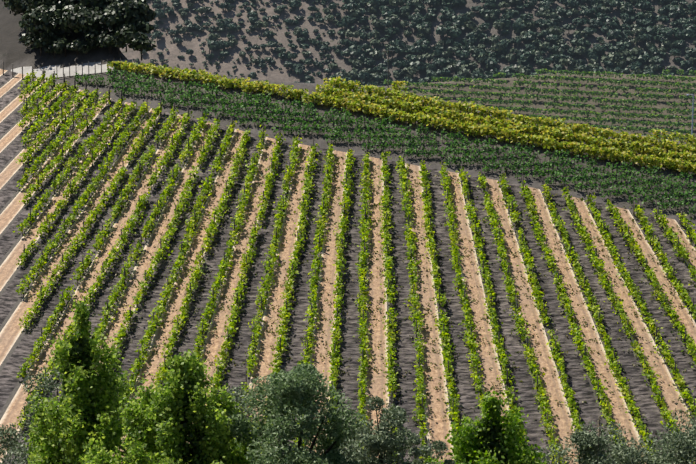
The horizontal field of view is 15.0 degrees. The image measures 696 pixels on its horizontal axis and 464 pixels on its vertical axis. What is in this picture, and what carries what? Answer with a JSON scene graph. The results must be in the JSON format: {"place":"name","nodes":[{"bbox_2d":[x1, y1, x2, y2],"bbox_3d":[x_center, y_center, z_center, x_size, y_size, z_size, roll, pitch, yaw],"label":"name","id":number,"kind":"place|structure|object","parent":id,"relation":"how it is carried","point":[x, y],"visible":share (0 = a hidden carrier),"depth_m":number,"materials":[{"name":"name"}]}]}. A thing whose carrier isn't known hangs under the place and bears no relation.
{"place":"outdoors","nodes":[
{"label":"outdoors","id":0,"kind":"place"},
{"bbox_2d":[11,59,131,77],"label":"track road","id":1,"kind":"structure","parent":0,"point":[49,70],"depth_m":282.83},
{"bbox_2d":[0,69,695,463],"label":"vineyard field","id":2,"kind":"structure","parent":0,"point":[16,343],"depth_m":248.96,"materials":[{"name":"soil"}]},
{"bbox_2d":[2,61,695,463],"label":"vines","id":3,"kind":"object","parent":2,"relation":"on","point":[316,263],"visible":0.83,"depth_m":251.39,"materials":[{"name":"green plant"}]},
{"bbox_2d":[24,92,695,462],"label":"field weeds","id":4,"kind":"object","parent":2,"relation":"on","point":[474,300],"depth_m":249.84,"materials":[{"name":"green plant"}]},
{"bbox_2d":[0,0,695,223],"bbox_3d":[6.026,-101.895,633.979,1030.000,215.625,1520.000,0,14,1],"label":"terrain","id":5,"kind":"structure","parent":0,"point":[16,51],"depth_m":535.49,"materials":[{"name":"soil"}]},
{"bbox_2d":[0,360,64,463],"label":"olive tree","id":6,"kind":"object","parent":5,"relation":"on","point":[9,443],"visible":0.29,"depth_m":137.10,"materials":[{"name":"green plant"}]},
{"bbox_2d":[20,299,132,463],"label":"poplar tree","id":7,"kind":"object","parent":5,"relation":"on","point":[87,407],"visible":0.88,"depth_m":126.95,"materials":[{"name":"green plant"}]},
{"bbox_2d":[2,0,156,60],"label":"hilltop oaks","id":8,"kind":"object","parent":5,"relation":"on","point":[58,21],"visible":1,"depth_m":284.43,"materials":[{"name":"green plant"}]},
{"bbox_2d":[56,58,120,77],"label":"fence posts","id":9,"kind":"object","parent":5,"relation":"on","point":[88,67],"visible":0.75,"depth_m":280.87,"materials":[{"name":"grey wood"}]},
{"bbox_2d":[78,344,277,463],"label":"poplar tree","id":10,"kind":"object","parent":5,"relation":"on","point":[177,421],"visible":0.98,"depth_m":121.75,"materials":[{"name":"green plant"}]},
{"bbox_2d":[225,386,288,454],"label":"olive tree","id":11,"kind":"object","parent":5,"relation":"on","point":[241,398],"visible":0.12,"depth_m":136.56,"materials":[{"name":"green plant"}]},
{"bbox_2d":[224,362,375,463],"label":"olive tree","id":12,"kind":"object","parent":5,"relation":"on","point":[286,395],"visible":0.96,"depth_m":122.59,"materials":[{"name":"green plant"}]},
{"bbox_2d":[338,395,418,463],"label":"olive tree","id":13,"kind":"object","parent":5,"relation":"on","point":[376,442],"visible":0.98,"depth_m":119.09,"materials":[{"name":"green plant"}]},
{"bbox_2d":[75,67,695,213],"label":"young vines","id":14,"kind":"object","parent":5,"relation":"on","point":[222,100],"visible":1,"depth_m":265.44,"materials":[{"name":"green plant"}]},
{"bbox_2d":[382,48,394,87],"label":"utility pole","id":15,"kind":"object","parent":5,"relation":"on","point":[388,65],"visible":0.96,"depth_m":272.16,"materials":[{"name":"grey concrete"}]},
{"bbox_2d":[107,60,695,173],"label":"yellow vines","id":16,"kind":"object","parent":5,"relation":"on","point":[580,134],"visible":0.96,"depth_m":268.48,"materials":[{"name":"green plant"}]},
{"bbox_2d":[108,0,695,85],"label":"hillside trees","id":17,"kind":"object","parent":5,"relation":"on","point":[550,22],"visible":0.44,"depth_m":826.60,"materials":[{"name":"green plant"}]},
{"bbox_2d":[406,433,454,463],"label":"olive tree","id":18,"kind":"object","parent":5,"relation":"on","point":[438,447],"visible":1,"depth_m":113.55,"materials":[{"name":"green plant"}]},
{"bbox_2d":[418,387,549,463],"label":"poplar tree","id":19,"kind":"object","parent":5,"relation":"on","point":[470,443],"visible":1,"depth_m":116.93,"materials":[{"name":"green plant"}]},
{"bbox_2d":[383,69,695,139],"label":"crop rows","id":20,"kind":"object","parent":5,"relation":"on","point":[581,99],"depth_m":535.10,"materials":[{"name":"green plant"}]},
{"bbox_2d":[535,421,650,463],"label":"olive tree","id":21,"kind":"object","parent":5,"relation":"on","point":[585,441],"visible":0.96,"depth_m":121.05,"materials":[{"name":"green plant"}]},
{"bbox_2d":[596,415,601,463],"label":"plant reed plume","id":22,"kind":"object","parent":5,"relation":"on","point":[599,425],"visible":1,"depth_m":115.17,"materials":[{"name":"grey plant"}]},
{"bbox_2d":[606,409,695,463],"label":"olive tree","id":23,"kind":"object","parent":5,"relation":"on","point":[682,450],"visible":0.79,"depth_m":123.65,"materials":[{"name":"green plant"}]},
{"bbox_2d":[687,94,693,134],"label":"steel pole","id":24,"kind":"object","parent":5,"relation":"on","point":[692,112],"visible":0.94,"depth_m":526.24,"materials":[{"name":"grey metal"}]}
]}

